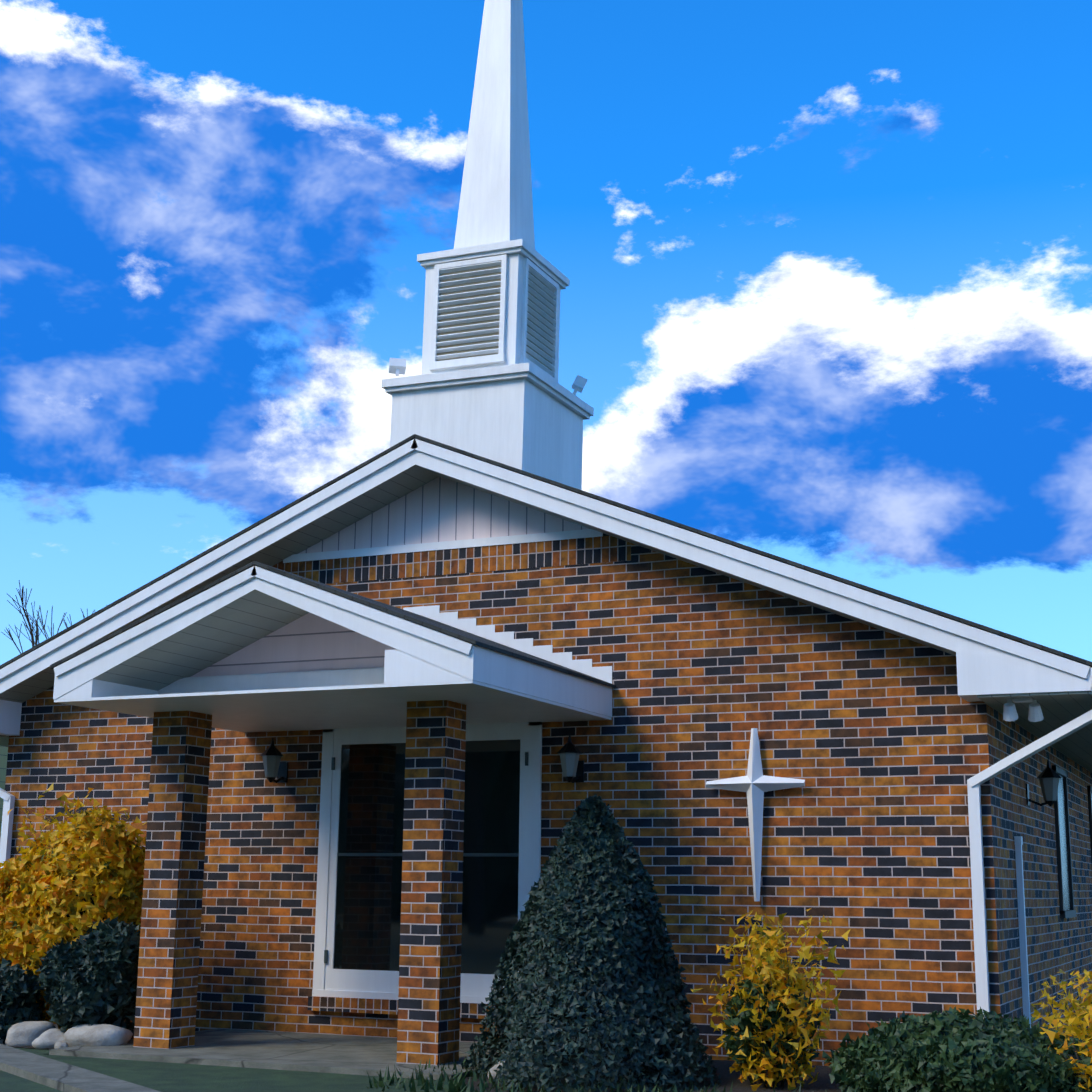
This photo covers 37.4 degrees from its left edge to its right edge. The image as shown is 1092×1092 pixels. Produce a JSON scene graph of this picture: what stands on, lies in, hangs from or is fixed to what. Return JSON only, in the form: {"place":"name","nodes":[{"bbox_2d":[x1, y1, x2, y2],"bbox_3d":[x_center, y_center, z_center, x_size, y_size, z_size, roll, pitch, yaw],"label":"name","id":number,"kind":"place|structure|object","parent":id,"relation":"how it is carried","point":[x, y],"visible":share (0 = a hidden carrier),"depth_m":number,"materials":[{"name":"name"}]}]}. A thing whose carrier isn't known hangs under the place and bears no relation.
{"place":"outdoors","nodes":[
{"label":"outdoors","id":0,"kind":"place"},
{"bbox_2d":[0,1048,474,1091],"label":"front lawn","id":1,"kind":"structure","parent":0,"point":[168,1077],"depth_m":9.78,"materials":[{"name":"green plant"}]},
{"bbox_2d":[49,1028,503,1080],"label":"porch slab","id":2,"kind":"structure","parent":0,"point":[330,1053],"depth_m":10.96,"materials":[{"name":"grey concrete"}]},
{"bbox_2d":[133,700,465,1064],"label":"brick columns","id":3,"kind":"structure","parent":2,"relation":"on","point":[428,1027],"depth_m":10.90,"materials":[{"name":"brown brick"}]},
{"bbox_2d":[53,566,611,716],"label":"porch roof","id":4,"kind":"structure","parent":3,"relation":"on","point":[201,637],"depth_m":11.00,"materials":[{"name":"white wood"}]},
{"bbox_2d":[54,566,472,676],"bbox_3d":[-1.938,0.462,10.653,3.261,0.674,0.020,-5,-13,24],"label":"porch fascia board","id":5,"kind":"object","parent":4,"relation":"attached to","point":[279,580],"depth_m":10.68,"materials":[{"name":"white wood"}]},
{"bbox_2d":[191,612,394,676],"bbox_3d":[-1.608,0.772,11.348,3.224,0.672,0.050,-5,-13,24],"label":"porch gable siding","id":6,"kind":"object","parent":4,"relation":"attached to","point":[309,641],"visible":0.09,"depth_m":11.38,"materials":[{"name":"white wood"}]},
{"bbox_2d":[54,649,541,699],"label":"porch cornice","id":7,"kind":"structure","parent":4,"relation":"attached to","point":[401,667],"depth_m":11.18,"materials":[{"name":"white wood"}]},
{"bbox_2d":[50,561,614,687],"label":"porch shingles","id":8,"kind":"object","parent":4,"relation":"on","point":[447,629],"visible":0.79,"depth_m":10.86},
{"bbox_2d":[54,681,611,731],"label":"porch soffit","id":9,"kind":"structure","parent":4,"relation":"attached to","point":[333,707],"depth_m":11.26,"materials":[{"name":"white wood"}]},
{"bbox_2d":[182,667,383,678],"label":"trim","id":10,"kind":"structure","parent":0,"point":[284,672],"depth_m":11.36,"materials":[{"name":"white wood"}]},
{"bbox_2d":[0,0,1091,664],"label":"sky","id":11,"kind":"structure","parent":0,"point":[826,304],"materials":[{"name":"blue"}]},
{"label":"ground","id":12,"kind":"structure","parent":0,"visible":0},
{"bbox_2d":[0,746,7,838],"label":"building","id":13,"kind":"structure","parent":12,"relation":"on","point":[3,757],"depth_m":24.41,"materials":[{"name":"beige"}]},
{"bbox_2d":[2,581,106,653],"bbox_3d":[-11.374,5.039,37.764,3.089,7.889,4.604,5,-13,-20],"label":"bare tree","id":14,"kind":"object","parent":12,"relation":"on","point":[31,632],"visible":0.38,"depth_m":37.92,"materials":[{"name":"brown plant"}]},
{"bbox_2d":[0,1044,160,1091],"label":"kerb","id":15,"kind":"structure","parent":12,"relation":"on","point":[54,1074],"depth_m":9.55,"materials":[{"name":"concrete"}]},
{"bbox_2d":[3,1023,840,1091],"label":"beds","id":16,"kind":"object","parent":12,"relation":"on","point":[822,1083],"depth_m":9.76,"materials":[{"name":"green plant"}]},
{"bbox_2d":[0,957,48,1042],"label":"dark shrub","id":17,"kind":"object","parent":16,"relation":"on","point":[20,995],"visible":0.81,"depth_m":11.80,"materials":[{"name":"green plant"}]},
{"bbox_2d":[7,783,99,878],"bbox_3d":[-3.667,2.443,12.552,0.948,1.204,0.822,-5,-13,24],"label":"shrub","id":18,"kind":"object","parent":16,"relation":"on","point":[47,836],"visible":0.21,"depth_m":12.51,"materials":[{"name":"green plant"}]},
{"bbox_2d":[0,805,146,1031],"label":"yellow bush","id":19,"kind":"object","parent":16,"relation":"on","point":[41,910],"visible":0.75,"depth_m":12.10,"materials":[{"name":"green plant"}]},
{"bbox_2d":[35,917,139,1032],"bbox_3d":[-3.257,3.171,11.804,0.922,0.906,0.844,-5,-13,24],"label":"dark shrub","id":20,"kind":"object","parent":16,"relation":"on","point":[92,979],"visible":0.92,"depth_m":11.55,"materials":[{"name":"green plant"}]},
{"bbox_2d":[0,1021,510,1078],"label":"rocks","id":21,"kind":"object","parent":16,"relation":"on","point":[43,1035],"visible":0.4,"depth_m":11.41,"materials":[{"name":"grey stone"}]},
{"bbox_2d":[461,795,721,1091],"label":"conical shrub","id":22,"kind":"object","parent":16,"relation":"on","point":[591,957],"visible":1,"depth_m":9.76,"materials":[{"name":"green plant"}]},
{"bbox_2d":[690,908,849,1090],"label":"yellow bush","id":23,"kind":"object","parent":16,"relation":"on","point":[768,960],"visible":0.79,"depth_m":9.57,"materials":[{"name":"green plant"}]},
{"bbox_2d":[720,970,821,1084],"bbox_3d":[1.377,2.903,9.751,0.649,0.741,0.682,-5,-13,24],"label":"yellow bush","id":24,"kind":"object","parent":16,"relation":"on","point":[742,1020],"visible":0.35,"depth_m":9.59,"materials":[{"name":"green plant"}]},
{"bbox_2d":[822,1006,1091,1091],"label":"dark shrub","id":25,"kind":"object","parent":16,"relation":"on","point":[956,1050],"visible":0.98,"depth_m":8.83,"materials":[{"name":"green plant"}]},
{"bbox_2d":[1031,969,1091,1040],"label":"yellow bush","id":26,"kind":"object","parent":16,"relation":"on","point":[1074,1008],"visible":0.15,"depth_m":9.63,"materials":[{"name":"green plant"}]},
{"bbox_2d":[1040,971,1091,1088],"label":"yellow bush","id":27,"kind":"object","parent":16,"relation":"on","point":[1076,1032],"visible":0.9,"depth_m":8.64,"materials":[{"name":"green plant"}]},
{"bbox_2d":[5,533,1091,1065],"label":"walls","id":28,"kind":"structure","parent":12,"relation":"on","point":[885,745],"depth_m":11.67,"materials":[{"name":"brick"}]},
{"bbox_2d":[260,738,287,782],"bbox_3d":[-2.181,1.722,12.939,0.165,0.355,0.265,-5,-13,24],"label":"lantern","id":29,"kind":"object","parent":28,"relation":"attached to","point":[272,755],"visible":1,"depth_m":12.88,"materials":[{"name":"black metal"}]},
{"bbox_2d":[308,996,508,1018],"bbox_3d":[-0.934,3.473,12.114,1.955,0.105,0.080,-5,-13,24],"label":"door sill","id":30,"kind":"structure","parent":28,"relation":"attached to","point":[377,1006],"depth_m":12.26,"materials":[{"name":"brown brick"}]},
{"bbox_2d":[312,722,541,1003],"bbox_3d":[-0.917,2.377,12.359,1.915,2.140,0.055,-5,-13,24],"label":"door frame","id":31,"kind":"object","parent":28,"relation":"attached to","point":[329,980],"visible":0.46,"depth_m":12.39,"materials":[{"name":"white wood"}]},
{"bbox_2d":[324,752,527,962],"bbox_3d":[-0.924,2.398,12.337,1.719,1.590,0.028,-5,-13,24],"label":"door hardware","id":32,"kind":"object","parent":31,"relation":"attached to","point":[400,854],"depth_m":12.48,"materials":[{"name":"metal"}]},
{"bbox_2d":[333,739,519,973],"bbox_3d":[-0.918,2.401,12.351,1.715,1.990,0.004,-5,-13,24],"label":"door glass","id":33,"kind":"object","parent":31,"relation":"in","point":[369,888],"visible":0.43,"depth_m":12.38,"materials":[{"name":"black glass"}]},
{"bbox_2d":[283,529,602,562],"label":"gable trim","id":34,"kind":"structure","parent":28,"relation":"attached to","point":[513,539],"depth_m":12.82,"materials":[{"name":"white wood"}]},
{"bbox_2d":[298,477,588,553],"bbox_3d":[-0.806,-0.261,13.073,2.827,0.600,0.275,-5,-13,24],"label":"gable siding","id":35,"kind":"object","parent":28,"relation":"on","point":[439,509],"visible":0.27,"depth_m":12.94,"materials":[{"name":"white wood"}]},
{"bbox_2d":[272,536,630,583],"bbox_3d":[-0.868,0.139,12.858,3.327,0.203,0.054,-5,-13,24],"label":"soldier course","id":36,"kind":"object","parent":28,"relation":"attached to","point":[590,550],"visible":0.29,"depth_m":12.73,"materials":[{"name":"brick"}]},
{"bbox_2d":[403,605,611,686],"bbox_3d":[-0.992,0.835,12.740,3.264,0.722,0.016,-5,-13,24],"label":"step flashing","id":37,"kind":"object","parent":28,"relation":"attached to","point":[564,659],"visible":0.27,"depth_m":12.41,"materials":[{"name":"white paint"}]},
{"bbox_2d":[0,668,1091,1018],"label":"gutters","id":38,"kind":"object","parent":28,"relation":"attached to","point":[976,850],"visible":0.5,"depth_m":10.60,"materials":[{"name":"white paint"}]},
{"bbox_2d":[0,439,1091,702],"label":"trim board","id":39,"kind":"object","parent":28,"relation":"on","point":[356,501],"depth_m":12.67,"materials":[{"name":"white wood"}]},
{"bbox_2d":[381,0,593,489],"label":"steeple","id":40,"kind":"object","parent":39,"relation":"on","point":[512,411],"visible":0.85,"depth_m":13.87,"materials":[{"name":"white wood"}]},
{"bbox_2d":[389,358,586,394],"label":"floodlights","id":41,"kind":"object","parent":40,"relation":"attached to","point":[397,366],"visible":0.98,"depth_m":13.87,"materials":[{"name":"white metal"}]},
{"bbox_2d":[429,254,558,382],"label":"louvres","id":42,"kind":"object","parent":40,"relation":"attached to","point":[535,271],"visible":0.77,"depth_m":13.78,"materials":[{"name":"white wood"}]},
{"bbox_2d":[0,438,1089,679],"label":"rake trim","id":43,"kind":"structure","parent":39,"relation":"attached to","point":[940,622],"depth_m":12.02,"materials":[{"name":"white paint"}]},
{"bbox_2d":[0,650,1091,735],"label":"eave returns","id":44,"kind":"object","parent":39,"relation":"attached to","point":[981,674],"visible":0.86,"depth_m":10.51,"materials":[{"name":"white wood"}]},
{"bbox_2d":[0,434,1091,668],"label":"shingles","id":45,"kind":"object","parent":39,"relation":"on","point":[676,524],"visible":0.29,"depth_m":12.05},
{"bbox_2d":[0,691,1091,771],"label":"eave soffit","id":46,"kind":"structure","parent":39,"relation":"attached to","point":[1059,709],"depth_m":11.55,"materials":[{"name":"white wood"}]},
{"bbox_2d":[1003,698,1043,721],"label":"soffit lights","id":47,"kind":"object","parent":46,"relation":"attached to","point":[1011,714],"visible":1,"depth_m":10.59,"materials":[{"name":"white paint"}]},
{"bbox_2d":[557,734,583,782],"bbox_3d":[0.188,1.567,11.890,0.165,0.355,0.265,-5,-13,24],"label":"lantern","id":48,"kind":"object","parent":28,"relation":"attached to","point":[569,752],"visible":1,"depth_m":11.82,"materials":[{"name":"black metal"}]},
{"bbox_2d":[706,728,804,900],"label":"wall cross","id":49,"kind":"structure","parent":28,"relation":"attached to","point":[755,783],"depth_m":11.30,"materials":[{"name":"white paint"}]},
{"bbox_2d":[1014,836,1030,1027],"bbox_3d":[3.387,2.831,11.429,0.048,1.520,0.070,-5,-13,24],"label":"side conduit","id":50,"kind":"object","parent":28,"relation":"attached to","point":[1018,841],"visible":0.82,"depth_m":11.44,"materials":[{"name":"grey metal"}]},
{"bbox_2d":[1026,759,1060,805],"bbox_3d":[3.801,1.806,12.298,0.265,0.355,0.165,-5,-13,24],"label":"wall lantern","id":51,"kind":"object","parent":28,"relation":"attached to","point":[1048,777],"visible":1,"depth_m":12.24,"materials":[{"name":"black metal"}]},
{"bbox_2d":[1052,765,1091,917],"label":"window frames","id":52,"kind":"structure","parent":28,"relation":"attached to","point":[1071,913],"depth_m":14.24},
{"bbox_2d":[1058,774,1091,910],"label":"side window glass","id":53,"kind":"object","parent":52,"relation":"in","point":[1064,849],"visible":0.5,"depth_m":14.18,"materials":[{"name":"blue glass"}]},
{"bbox_2d":[366,1056,887,1091],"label":"ground cover","id":54,"kind":"object","parent":12,"relation":"on","point":[449,1085],"visible":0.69,"depth_m":9.35,"materials":[{"name":"green plant"}]}
]}

